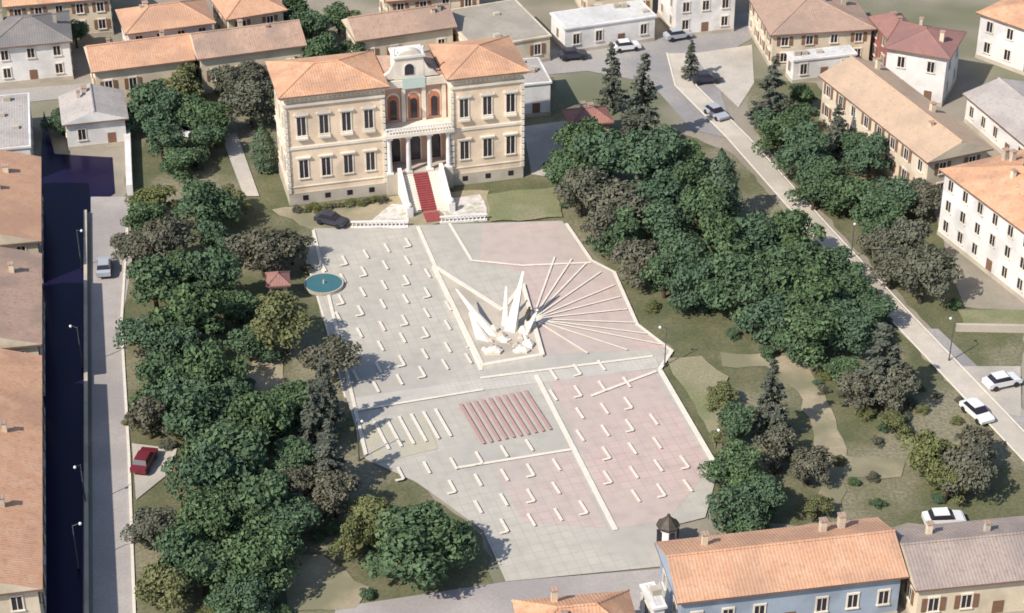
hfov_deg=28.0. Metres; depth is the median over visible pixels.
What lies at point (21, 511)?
roof
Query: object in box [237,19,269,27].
chimneys
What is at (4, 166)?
chimneys
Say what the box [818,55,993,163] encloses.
roof
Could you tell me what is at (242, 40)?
roof
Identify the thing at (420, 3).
windows
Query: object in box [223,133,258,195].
garden path
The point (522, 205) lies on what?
villa lawn
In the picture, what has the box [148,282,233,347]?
broadleaf tree
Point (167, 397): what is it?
broadleaf tree
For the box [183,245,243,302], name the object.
broadleaf tree
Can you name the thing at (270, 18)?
windows
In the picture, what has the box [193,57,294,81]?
windows
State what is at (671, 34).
parked car
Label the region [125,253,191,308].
broadleaf tree
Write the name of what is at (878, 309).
broadleaf tree
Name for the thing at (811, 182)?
broadleaf tree
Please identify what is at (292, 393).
broadleaf tree
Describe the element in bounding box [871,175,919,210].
broadleaf tree
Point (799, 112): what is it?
broadleaf tree
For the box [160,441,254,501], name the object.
broadleaf tree
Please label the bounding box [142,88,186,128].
broadleaf tree
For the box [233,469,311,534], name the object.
broadleaf tree
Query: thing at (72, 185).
canal
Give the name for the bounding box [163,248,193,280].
broadleaf tree
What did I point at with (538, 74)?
roof
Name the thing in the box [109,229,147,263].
plane tree
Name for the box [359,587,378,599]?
shrub
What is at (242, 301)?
broadleaf tree
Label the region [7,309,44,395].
walls
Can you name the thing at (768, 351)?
shrub
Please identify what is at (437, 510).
broadleaf tree
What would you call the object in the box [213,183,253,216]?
olive tree
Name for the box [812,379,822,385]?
shrub
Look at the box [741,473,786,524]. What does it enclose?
broadleaf tree
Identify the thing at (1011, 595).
walls
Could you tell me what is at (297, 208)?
shrub
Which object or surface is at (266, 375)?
gravel path
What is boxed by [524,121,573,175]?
side yard
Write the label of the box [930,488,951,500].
shrub
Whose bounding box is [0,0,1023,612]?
ground
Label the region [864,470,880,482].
shrub
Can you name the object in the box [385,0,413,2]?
roof
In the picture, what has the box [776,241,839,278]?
broadleaf tree
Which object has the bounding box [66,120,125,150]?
walls
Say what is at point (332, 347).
plane tree
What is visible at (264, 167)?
cypress tree
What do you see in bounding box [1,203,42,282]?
walls
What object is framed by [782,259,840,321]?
broadleaf tree
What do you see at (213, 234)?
broadleaf tree
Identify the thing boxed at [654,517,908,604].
roof
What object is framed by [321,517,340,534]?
shrub
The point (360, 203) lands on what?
shrub
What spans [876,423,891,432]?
shrub
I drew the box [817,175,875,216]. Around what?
broadleaf tree
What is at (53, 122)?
broadleaf tree
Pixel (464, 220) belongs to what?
balustrade
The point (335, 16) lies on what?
broadleaf tree
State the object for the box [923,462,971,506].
olive tree
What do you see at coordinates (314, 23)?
broadleaf tree
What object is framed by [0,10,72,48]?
roof
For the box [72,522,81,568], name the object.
street lamp
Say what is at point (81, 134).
windows
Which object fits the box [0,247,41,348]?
roof
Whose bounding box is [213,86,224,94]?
shrub
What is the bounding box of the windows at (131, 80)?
[90,71,158,91]
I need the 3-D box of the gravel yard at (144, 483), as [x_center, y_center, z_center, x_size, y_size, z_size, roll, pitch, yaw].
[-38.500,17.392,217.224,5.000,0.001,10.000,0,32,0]
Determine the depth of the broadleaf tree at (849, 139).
274.82 m
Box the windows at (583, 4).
[581,0,648,7]
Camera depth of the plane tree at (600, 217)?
253.11 m
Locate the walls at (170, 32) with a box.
[121,25,211,62]
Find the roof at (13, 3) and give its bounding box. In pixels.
[2,0,98,7]
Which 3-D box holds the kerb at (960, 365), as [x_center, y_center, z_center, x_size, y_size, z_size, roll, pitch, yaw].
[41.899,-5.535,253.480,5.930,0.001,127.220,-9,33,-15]
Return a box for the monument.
[432,265,544,367]
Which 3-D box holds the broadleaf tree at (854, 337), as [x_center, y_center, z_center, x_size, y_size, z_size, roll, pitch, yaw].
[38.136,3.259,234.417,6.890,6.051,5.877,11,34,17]
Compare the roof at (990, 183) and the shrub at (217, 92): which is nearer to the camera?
the roof at (990, 183)
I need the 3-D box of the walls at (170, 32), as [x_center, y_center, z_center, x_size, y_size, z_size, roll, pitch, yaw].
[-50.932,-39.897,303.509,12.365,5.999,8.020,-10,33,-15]
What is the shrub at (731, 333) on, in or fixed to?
on the park lawn at (906, 496)
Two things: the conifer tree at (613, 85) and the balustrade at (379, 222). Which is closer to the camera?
the balustrade at (379, 222)
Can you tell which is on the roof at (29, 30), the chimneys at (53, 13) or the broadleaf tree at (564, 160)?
the chimneys at (53, 13)
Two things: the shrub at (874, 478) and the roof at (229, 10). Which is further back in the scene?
the roof at (229, 10)
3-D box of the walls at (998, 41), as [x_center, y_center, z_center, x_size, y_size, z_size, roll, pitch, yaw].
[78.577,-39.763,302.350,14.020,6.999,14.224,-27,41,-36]
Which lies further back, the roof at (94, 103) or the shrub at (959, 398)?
the roof at (94, 103)
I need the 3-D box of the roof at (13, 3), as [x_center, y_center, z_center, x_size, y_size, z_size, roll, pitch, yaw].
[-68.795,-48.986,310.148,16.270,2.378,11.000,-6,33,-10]
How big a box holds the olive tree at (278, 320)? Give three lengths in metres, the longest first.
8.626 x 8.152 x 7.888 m
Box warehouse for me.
[451,0,551,61]
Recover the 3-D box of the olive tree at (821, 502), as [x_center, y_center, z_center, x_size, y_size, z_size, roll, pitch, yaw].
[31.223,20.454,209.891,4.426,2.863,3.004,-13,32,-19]
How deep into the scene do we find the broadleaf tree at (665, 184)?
257.74 m
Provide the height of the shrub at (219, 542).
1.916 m
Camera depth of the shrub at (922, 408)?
226.23 m
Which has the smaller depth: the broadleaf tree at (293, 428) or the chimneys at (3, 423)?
the chimneys at (3, 423)
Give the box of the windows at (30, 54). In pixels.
[0,43,72,79]
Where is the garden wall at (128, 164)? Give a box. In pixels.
[124,123,132,195]
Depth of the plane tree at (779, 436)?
215.28 m
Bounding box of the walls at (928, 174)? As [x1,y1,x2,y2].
[819,81,986,201]
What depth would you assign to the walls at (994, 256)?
250.80 m
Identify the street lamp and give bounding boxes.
[69,325,83,366]
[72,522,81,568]
[73,464,85,500]
[76,229,82,267]
[357,419,363,460]
[659,326,666,367]
[851,222,855,257]
[948,317,954,360]
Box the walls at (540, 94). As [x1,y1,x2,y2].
[524,84,550,117]
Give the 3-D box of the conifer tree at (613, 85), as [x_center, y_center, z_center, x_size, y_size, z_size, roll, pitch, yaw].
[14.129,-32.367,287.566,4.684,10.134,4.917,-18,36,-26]
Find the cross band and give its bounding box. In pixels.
[355,356,657,408]
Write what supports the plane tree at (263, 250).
on the park lawn at (377, 480)
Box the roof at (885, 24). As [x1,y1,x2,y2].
[868,12,908,40]
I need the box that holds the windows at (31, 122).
[30,108,33,154]
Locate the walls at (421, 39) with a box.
[346,29,452,55]
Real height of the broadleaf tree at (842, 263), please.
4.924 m
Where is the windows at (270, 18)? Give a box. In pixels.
[213,5,277,28]
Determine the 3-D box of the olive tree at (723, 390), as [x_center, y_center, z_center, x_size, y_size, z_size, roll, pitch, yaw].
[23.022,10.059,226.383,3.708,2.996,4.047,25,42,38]
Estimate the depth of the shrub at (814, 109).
287.55 m
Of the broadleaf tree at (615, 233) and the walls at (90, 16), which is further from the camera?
the walls at (90, 16)
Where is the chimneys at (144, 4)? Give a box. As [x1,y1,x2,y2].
[139,0,147,10]
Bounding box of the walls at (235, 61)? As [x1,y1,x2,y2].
[193,47,302,93]
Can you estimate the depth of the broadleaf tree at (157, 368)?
223.16 m
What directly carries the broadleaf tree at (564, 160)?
on the ground at (978, 288)
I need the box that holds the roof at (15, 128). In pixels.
[0,93,30,149]
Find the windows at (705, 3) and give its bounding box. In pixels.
[660,0,729,31]
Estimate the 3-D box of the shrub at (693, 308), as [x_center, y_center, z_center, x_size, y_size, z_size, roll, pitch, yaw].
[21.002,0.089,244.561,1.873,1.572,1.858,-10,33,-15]
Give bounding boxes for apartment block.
[574,0,652,9]
[657,0,734,35]
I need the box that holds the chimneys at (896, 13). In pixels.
[890,11,902,19]
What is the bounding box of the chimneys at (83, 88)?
[76,85,86,98]
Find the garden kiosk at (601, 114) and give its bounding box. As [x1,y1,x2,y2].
[561,101,614,132]
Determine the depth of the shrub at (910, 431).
222.73 m
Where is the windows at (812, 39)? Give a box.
[749,3,866,62]
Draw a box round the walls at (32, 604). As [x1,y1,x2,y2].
[0,416,45,612]
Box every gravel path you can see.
[246,357,284,393]
[720,352,846,511]
[839,454,905,477]
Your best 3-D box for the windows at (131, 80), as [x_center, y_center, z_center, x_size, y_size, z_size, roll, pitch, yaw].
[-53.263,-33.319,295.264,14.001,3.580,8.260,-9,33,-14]
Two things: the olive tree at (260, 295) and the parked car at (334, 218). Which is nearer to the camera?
the olive tree at (260, 295)
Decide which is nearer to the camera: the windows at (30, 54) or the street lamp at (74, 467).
the street lamp at (74, 467)
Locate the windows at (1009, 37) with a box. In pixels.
[982,19,1023,70]
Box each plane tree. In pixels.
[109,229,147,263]
[119,505,176,545]
[124,396,175,439]
[129,216,197,258]
[208,64,251,93]
[218,78,275,128]
[224,226,300,277]
[230,60,271,90]
[274,228,315,264]
[278,465,316,497]
[297,333,362,382]
[304,469,362,517]
[552,166,612,217]
[580,204,620,252]
[582,175,647,227]
[609,238,660,288]
[751,421,799,469]
[787,444,836,483]
[835,370,876,410]
[856,226,901,266]
[866,362,920,411]
[869,245,913,288]
[875,216,932,251]
[891,246,964,303]
[898,177,942,217]
[939,443,997,495]
[954,424,998,464]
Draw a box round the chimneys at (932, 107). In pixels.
[875,57,936,127]
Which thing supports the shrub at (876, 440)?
on the park lawn at (906, 496)
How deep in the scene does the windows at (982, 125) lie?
281.03 m
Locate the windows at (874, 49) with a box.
[871,24,886,65]
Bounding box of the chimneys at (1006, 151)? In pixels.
[1001,147,1017,178]
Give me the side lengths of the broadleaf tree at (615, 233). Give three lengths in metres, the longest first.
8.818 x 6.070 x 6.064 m
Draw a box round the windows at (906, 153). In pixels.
[822,83,980,189]
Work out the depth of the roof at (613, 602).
189.71 m
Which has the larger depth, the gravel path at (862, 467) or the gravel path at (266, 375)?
the gravel path at (266, 375)
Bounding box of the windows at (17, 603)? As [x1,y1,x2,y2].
[9,393,45,612]
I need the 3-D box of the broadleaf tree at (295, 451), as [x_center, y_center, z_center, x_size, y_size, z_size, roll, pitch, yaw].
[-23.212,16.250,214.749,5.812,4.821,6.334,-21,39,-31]
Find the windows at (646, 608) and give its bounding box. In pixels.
[639,592,649,612]
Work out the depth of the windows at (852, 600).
195.38 m
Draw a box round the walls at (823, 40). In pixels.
[748,9,870,68]
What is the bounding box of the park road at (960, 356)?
[924,329,1023,432]
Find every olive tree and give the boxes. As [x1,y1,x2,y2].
[124,184,178,208]
[133,558,192,612]
[157,70,203,111]
[176,62,200,94]
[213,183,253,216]
[245,290,312,353]
[250,290,281,318]
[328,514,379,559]
[348,494,400,547]
[705,380,738,410]
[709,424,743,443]
[797,494,835,519]
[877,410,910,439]
[899,428,962,475]
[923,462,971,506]
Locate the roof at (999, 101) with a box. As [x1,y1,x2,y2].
[962,77,1023,145]
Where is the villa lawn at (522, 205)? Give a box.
[487,187,562,220]
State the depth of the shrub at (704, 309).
243.72 m
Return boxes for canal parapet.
[84,210,88,612]
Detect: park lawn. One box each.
[123,212,493,612]
[520,126,1023,526]
[746,78,1023,394]
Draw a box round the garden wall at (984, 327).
[956,323,1023,332]
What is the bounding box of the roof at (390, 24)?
[341,3,456,42]
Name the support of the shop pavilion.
on the ground at (978, 288)
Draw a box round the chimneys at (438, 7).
[430,3,440,13]
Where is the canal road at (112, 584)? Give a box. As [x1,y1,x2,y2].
[91,197,132,612]
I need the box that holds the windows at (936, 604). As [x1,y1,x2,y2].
[904,579,1003,612]
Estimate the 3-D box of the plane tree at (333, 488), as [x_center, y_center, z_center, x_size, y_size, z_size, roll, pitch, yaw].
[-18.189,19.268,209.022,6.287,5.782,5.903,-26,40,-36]
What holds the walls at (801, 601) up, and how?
on the ground at (978, 288)
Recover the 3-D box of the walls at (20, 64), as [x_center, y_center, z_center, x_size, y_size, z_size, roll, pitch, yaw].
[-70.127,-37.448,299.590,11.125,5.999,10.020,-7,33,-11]
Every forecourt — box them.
[272,190,489,229]
[694,45,753,106]
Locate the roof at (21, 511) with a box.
[0,348,42,595]
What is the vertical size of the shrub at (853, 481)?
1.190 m
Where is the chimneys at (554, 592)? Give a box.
[550,586,567,612]
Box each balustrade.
[350,220,407,227]
[440,213,486,223]
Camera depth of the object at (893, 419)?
222.04 m
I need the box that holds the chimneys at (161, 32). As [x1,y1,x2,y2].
[106,29,164,42]
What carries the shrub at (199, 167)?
on the ground at (978, 288)
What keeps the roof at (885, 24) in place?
on the walls at (877, 42)
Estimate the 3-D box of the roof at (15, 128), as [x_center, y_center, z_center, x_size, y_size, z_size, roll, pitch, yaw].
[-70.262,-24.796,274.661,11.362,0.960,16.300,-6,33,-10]
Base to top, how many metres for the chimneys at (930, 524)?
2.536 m
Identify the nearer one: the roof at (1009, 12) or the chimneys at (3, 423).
the chimneys at (3, 423)
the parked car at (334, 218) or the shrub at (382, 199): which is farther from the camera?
the shrub at (382, 199)
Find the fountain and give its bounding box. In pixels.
[304,273,343,295]
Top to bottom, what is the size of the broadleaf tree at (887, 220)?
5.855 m
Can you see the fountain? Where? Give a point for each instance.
(321, 284)
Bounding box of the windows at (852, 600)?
[661,568,890,612]
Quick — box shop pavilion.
[785,45,857,82]
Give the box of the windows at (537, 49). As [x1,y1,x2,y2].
[453,31,544,55]
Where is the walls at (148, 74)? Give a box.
[91,61,191,99]
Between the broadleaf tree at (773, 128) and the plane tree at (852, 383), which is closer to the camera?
the plane tree at (852, 383)
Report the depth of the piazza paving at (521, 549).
230.79 m
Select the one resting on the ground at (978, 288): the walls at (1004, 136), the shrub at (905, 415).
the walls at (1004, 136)
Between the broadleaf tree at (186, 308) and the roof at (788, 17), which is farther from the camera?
the roof at (788, 17)
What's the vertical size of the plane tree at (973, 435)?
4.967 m
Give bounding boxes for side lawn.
[668,356,728,445]
[958,309,1023,323]
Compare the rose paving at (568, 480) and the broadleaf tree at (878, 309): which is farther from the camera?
the broadleaf tree at (878, 309)
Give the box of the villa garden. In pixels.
[124,77,565,230]
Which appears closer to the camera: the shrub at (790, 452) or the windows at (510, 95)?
the shrub at (790, 452)
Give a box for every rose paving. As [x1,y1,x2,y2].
[480,222,666,354]
[491,452,606,527]
[550,371,706,527]
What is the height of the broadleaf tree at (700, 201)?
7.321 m
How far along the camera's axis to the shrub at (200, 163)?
274.46 m
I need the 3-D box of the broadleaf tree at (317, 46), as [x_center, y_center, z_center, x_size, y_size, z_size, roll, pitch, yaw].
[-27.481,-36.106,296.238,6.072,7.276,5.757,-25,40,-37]
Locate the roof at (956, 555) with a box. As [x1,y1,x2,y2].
[892,516,1023,592]
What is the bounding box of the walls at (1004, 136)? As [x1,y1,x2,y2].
[964,99,1023,153]
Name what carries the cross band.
on the piazza paving at (521, 549)
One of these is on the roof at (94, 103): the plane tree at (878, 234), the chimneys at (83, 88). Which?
the chimneys at (83, 88)
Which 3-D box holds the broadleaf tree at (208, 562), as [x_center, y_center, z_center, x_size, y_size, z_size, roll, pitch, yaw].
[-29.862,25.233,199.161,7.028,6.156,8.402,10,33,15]
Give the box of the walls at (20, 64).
[0,43,73,85]
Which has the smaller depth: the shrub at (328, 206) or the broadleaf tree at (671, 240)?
the broadleaf tree at (671, 240)
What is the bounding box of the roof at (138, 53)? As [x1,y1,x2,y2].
[83,33,195,73]
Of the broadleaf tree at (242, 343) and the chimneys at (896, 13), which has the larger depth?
the chimneys at (896, 13)
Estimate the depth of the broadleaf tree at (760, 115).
281.82 m
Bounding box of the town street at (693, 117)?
[0,12,751,136]
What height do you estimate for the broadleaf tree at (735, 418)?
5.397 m
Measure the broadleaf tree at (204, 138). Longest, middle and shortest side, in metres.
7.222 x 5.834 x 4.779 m
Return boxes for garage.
[639,581,667,612]
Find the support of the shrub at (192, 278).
on the park lawn at (377, 480)
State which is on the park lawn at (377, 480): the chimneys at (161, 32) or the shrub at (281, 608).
the shrub at (281, 608)
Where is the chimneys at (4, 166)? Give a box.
[0,163,8,189]
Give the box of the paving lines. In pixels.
[312,223,714,533]
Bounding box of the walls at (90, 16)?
[7,0,113,37]
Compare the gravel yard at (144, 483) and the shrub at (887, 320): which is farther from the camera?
the shrub at (887, 320)
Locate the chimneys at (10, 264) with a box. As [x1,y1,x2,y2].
[7,261,13,272]
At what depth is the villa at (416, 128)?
265.19 m
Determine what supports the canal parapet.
on the ground at (978, 288)
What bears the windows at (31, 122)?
attached to the walls at (26, 151)
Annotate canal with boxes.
[41,112,114,612]
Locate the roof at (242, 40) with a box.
[190,19,306,60]
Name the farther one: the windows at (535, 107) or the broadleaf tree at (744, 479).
the windows at (535, 107)
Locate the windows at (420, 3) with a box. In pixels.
[379,0,475,11]
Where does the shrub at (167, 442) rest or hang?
on the park lawn at (377, 480)
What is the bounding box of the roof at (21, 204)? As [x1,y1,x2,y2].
[0,150,41,246]
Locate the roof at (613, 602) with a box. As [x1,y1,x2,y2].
[511,589,634,612]
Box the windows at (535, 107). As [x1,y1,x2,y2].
[532,103,539,112]
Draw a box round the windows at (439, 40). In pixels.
[347,34,445,55]
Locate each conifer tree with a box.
[297,379,336,452]
[307,437,349,507]
[308,358,349,435]
[309,418,346,490]
[593,42,629,112]
[619,53,660,137]
[680,39,698,78]
[743,56,791,124]
[747,358,795,445]
[824,103,848,160]
[838,322,913,413]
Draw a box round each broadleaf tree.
[39,107,65,134]
[70,19,89,47]
[112,308,169,354]
[119,200,167,231]
[125,79,175,131]
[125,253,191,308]
[128,348,188,407]
[138,322,201,358]
[141,120,185,159]
[141,367,206,413]
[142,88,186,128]
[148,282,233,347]
[153,524,209,572]
[158,147,200,184]
[158,538,233,596]
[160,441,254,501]
[162,377,242,445]
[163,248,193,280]
[165,488,236,542]
[170,177,242,230]
[174,93,225,128]
[178,336,250,388]
[180,426,258,468]
[181,418,271,494]
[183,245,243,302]
[184,123,229,161]
[196,101,230,127]
[197,220,235,253]
[197,376,263,423]
[203,581,253,612]
[206,478,261,547]
[217,288,259,323]
[220,523,301,604]
[220,566,279,612]
[222,323,280,362]
[224,390,295,452]
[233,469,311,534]
[260,403,309,441]
[262,502,323,558]
[265,378,312,430]
[267,435,316,472]
[282,0,309,20]
[288,9,329,40]
[301,32,343,57]
[321,1,362,33]
[337,40,365,52]
[360,504,479,591]
[394,500,463,575]
[541,147,587,190]
[552,115,605,158]
[569,128,632,179]
[589,204,648,255]
[612,123,688,181]
[628,169,694,214]
[635,248,692,298]
[641,196,700,243]
[653,228,714,276]
[658,137,710,167]
[665,256,714,313]
[671,159,710,195]
[675,178,739,238]
[696,438,763,489]
[697,211,753,276]
[699,251,769,326]
[705,482,770,533]
[716,401,756,441]
[721,507,772,533]
[722,248,773,277]
[727,470,777,511]
[729,210,797,256]
[734,292,791,344]
[738,243,802,309]
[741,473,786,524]
[751,115,801,153]
[752,108,775,133]
[758,208,826,254]
[766,326,824,362]
[771,117,831,172]
[774,304,846,368]
[776,102,814,124]
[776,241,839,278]
[776,271,821,304]
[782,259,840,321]
[784,170,835,210]
[788,84,817,103]
[803,153,845,174]
[814,245,865,282]
[815,297,856,322]
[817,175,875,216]
[817,307,876,356]
[821,355,861,381]
[822,268,880,313]
[831,130,868,152]
[841,131,893,181]
[849,187,902,240]
[851,294,898,336]
[854,192,908,238]
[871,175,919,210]
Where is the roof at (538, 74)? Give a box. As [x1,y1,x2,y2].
[522,57,551,85]
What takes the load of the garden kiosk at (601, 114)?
on the park lawn at (906, 496)
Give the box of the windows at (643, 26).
[555,22,647,45]
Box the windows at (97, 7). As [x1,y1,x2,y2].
[6,0,113,29]
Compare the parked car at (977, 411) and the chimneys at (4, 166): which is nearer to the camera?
the parked car at (977, 411)
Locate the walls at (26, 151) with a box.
[6,124,33,154]
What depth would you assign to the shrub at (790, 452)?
219.11 m
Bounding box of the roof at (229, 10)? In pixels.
[210,0,287,20]
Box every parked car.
[96,256,111,276]
[130,447,157,473]
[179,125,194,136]
[314,209,348,228]
[558,47,587,60]
[613,38,641,52]
[663,27,692,41]
[690,70,721,84]
[702,102,729,120]
[921,507,966,524]
[959,397,994,424]
[982,370,1022,391]
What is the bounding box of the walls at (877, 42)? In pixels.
[869,31,886,66]
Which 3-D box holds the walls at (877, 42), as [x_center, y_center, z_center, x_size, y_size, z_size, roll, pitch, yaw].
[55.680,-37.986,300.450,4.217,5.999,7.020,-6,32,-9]
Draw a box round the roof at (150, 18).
[115,0,216,35]
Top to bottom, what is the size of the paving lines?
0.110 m
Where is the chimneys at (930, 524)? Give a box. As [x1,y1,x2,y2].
[925,520,991,534]
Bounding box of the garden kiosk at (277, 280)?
[264,271,290,291]
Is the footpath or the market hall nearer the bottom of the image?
the footpath
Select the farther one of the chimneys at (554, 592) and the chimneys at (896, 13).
the chimneys at (896, 13)
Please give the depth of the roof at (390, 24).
299.92 m
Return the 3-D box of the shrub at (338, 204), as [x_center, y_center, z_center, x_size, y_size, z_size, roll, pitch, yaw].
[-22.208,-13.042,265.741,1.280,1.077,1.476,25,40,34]
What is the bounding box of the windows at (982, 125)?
[968,104,1023,150]
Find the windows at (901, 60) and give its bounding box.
[895,47,958,100]
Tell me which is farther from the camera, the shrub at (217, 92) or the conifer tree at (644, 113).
the shrub at (217, 92)
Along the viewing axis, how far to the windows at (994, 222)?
250.58 m
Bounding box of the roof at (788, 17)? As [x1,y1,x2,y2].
[749,0,876,36]
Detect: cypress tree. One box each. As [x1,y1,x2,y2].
[248,124,277,173]
[701,147,744,215]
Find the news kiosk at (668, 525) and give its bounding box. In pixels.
[656,513,679,540]
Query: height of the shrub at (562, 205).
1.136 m
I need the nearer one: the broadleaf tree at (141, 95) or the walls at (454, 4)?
the broadleaf tree at (141, 95)
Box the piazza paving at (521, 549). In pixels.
[307,221,714,580]
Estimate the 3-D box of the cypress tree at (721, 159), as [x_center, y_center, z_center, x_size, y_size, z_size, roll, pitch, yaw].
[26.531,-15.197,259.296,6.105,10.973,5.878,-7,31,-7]
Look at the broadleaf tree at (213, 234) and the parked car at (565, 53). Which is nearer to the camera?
the broadleaf tree at (213, 234)
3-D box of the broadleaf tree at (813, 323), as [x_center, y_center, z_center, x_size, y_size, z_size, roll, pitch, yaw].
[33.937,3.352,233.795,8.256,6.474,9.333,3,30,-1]
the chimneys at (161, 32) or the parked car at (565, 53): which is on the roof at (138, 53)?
the chimneys at (161, 32)
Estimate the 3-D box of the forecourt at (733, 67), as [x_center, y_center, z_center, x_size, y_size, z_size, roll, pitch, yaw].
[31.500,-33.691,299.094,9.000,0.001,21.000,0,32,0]
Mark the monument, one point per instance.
(497, 334)
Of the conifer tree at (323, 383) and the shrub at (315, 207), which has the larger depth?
the shrub at (315, 207)
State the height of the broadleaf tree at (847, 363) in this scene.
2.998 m
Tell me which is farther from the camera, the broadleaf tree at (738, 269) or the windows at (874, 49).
the windows at (874, 49)
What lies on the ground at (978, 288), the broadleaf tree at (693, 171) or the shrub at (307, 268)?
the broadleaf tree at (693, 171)
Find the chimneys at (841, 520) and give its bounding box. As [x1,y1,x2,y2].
[701,511,846,545]
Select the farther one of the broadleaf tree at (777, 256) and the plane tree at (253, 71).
the plane tree at (253, 71)
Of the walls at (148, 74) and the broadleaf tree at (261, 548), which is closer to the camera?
the broadleaf tree at (261, 548)
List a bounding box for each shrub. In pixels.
[121,416,135,426]
[158,437,176,451]
[188,172,199,178]
[190,159,204,169]
[190,270,198,280]
[194,164,204,169]
[195,604,214,612]
[209,537,223,548]
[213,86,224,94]
[213,138,225,148]
[213,322,227,332]
[239,377,256,392]
[270,602,295,612]
[292,204,301,212]
[300,264,313,274]
[302,207,310,212]
[304,202,319,209]
[308,529,327,541]
[309,204,321,213]
[318,507,329,516]
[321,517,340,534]
[322,203,332,210]
[336,202,344,207]
[344,198,355,207]
[357,199,367,206]
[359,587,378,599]
[361,197,371,204]
[362,542,378,554]
[371,195,379,201]
[376,195,388,204]
[559,202,566,208]
[645,299,660,314]
[647,280,661,292]
[681,302,695,310]
[696,304,710,313]
[724,327,740,341]
[757,344,775,361]
[769,465,783,474]
[787,449,798,456]
[808,106,819,116]
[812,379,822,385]
[817,369,831,381]
[817,384,830,395]
[830,454,846,466]
[836,388,848,397]
[847,476,860,485]
[855,406,874,421]
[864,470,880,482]
[867,497,887,508]
[870,436,883,448]
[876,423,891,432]
[882,314,892,324]
[899,411,911,421]
[900,410,912,421]
[901,426,914,435]
[908,398,918,407]
[915,403,929,414]
[916,384,925,391]
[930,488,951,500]
[930,492,945,503]
[933,392,942,398]
[946,297,961,309]
[950,415,964,425]
[954,395,962,402]
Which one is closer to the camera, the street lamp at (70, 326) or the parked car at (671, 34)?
the street lamp at (70, 326)
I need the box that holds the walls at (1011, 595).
[899,579,1023,612]
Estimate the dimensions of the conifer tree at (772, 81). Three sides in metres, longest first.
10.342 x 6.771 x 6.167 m
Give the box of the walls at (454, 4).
[379,0,478,11]
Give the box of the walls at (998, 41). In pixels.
[975,16,1023,74]
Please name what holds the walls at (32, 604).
on the ground at (978, 288)
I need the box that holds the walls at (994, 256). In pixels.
[937,176,1023,302]
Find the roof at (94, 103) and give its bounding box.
[58,82,128,126]
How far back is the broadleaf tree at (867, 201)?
257.36 m
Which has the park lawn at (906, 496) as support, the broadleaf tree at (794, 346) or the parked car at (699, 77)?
the broadleaf tree at (794, 346)
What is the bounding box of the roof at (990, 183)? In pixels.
[939,149,1023,233]
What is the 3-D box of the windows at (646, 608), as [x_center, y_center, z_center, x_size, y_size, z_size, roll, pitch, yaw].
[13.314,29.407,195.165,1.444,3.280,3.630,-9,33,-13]
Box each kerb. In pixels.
[120,212,135,612]
[305,260,345,397]
[666,53,1023,460]
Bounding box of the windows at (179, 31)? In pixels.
[121,26,205,40]
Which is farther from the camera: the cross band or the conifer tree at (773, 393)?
the cross band
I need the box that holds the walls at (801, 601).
[659,560,900,612]
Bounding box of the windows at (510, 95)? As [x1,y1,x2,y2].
[274,88,517,199]
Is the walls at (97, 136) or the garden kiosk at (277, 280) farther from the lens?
the walls at (97, 136)
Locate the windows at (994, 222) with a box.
[941,178,1023,292]
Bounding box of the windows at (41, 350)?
[14,289,44,383]
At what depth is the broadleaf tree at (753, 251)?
246.28 m
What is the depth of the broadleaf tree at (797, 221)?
249.76 m
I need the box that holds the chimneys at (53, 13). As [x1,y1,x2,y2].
[0,9,56,22]
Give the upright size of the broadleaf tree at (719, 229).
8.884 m
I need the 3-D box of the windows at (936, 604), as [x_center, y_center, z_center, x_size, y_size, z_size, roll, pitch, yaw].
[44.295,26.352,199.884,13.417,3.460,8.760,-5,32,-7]
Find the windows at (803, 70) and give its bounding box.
[787,58,846,75]
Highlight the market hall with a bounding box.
[550,0,656,50]
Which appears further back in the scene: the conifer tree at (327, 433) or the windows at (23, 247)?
the windows at (23, 247)
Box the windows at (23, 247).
[15,197,42,271]
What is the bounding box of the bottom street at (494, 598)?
[335,569,667,612]
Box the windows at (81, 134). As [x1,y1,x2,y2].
[65,124,125,142]
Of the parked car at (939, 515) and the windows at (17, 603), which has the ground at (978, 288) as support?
the parked car at (939, 515)
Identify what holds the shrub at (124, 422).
on the park lawn at (377, 480)
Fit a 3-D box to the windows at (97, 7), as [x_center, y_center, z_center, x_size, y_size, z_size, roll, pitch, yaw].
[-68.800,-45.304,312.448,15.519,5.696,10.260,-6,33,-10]
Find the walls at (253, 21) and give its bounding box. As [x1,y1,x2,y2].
[212,4,283,29]
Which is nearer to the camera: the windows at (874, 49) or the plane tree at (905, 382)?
the plane tree at (905, 382)
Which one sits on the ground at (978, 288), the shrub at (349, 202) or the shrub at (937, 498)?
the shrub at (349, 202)
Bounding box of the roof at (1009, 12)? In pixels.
[976,0,1023,30]
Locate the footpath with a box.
[668,53,1023,458]
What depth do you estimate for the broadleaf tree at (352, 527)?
202.60 m
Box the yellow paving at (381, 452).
[363,416,437,462]
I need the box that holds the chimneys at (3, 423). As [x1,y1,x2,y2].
[0,420,6,506]
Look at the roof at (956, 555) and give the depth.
196.13 m
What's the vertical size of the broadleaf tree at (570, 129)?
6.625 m
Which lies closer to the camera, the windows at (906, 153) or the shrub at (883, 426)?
the shrub at (883, 426)
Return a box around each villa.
[265,35,529,221]
[883,16,966,106]
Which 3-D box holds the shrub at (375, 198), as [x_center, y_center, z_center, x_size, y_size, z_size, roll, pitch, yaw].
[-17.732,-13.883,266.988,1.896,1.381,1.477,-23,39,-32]
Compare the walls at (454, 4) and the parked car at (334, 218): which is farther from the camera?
the walls at (454, 4)
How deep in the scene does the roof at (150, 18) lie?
299.67 m
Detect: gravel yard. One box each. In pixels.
[132,443,176,498]
[285,555,368,611]
[963,366,1021,416]

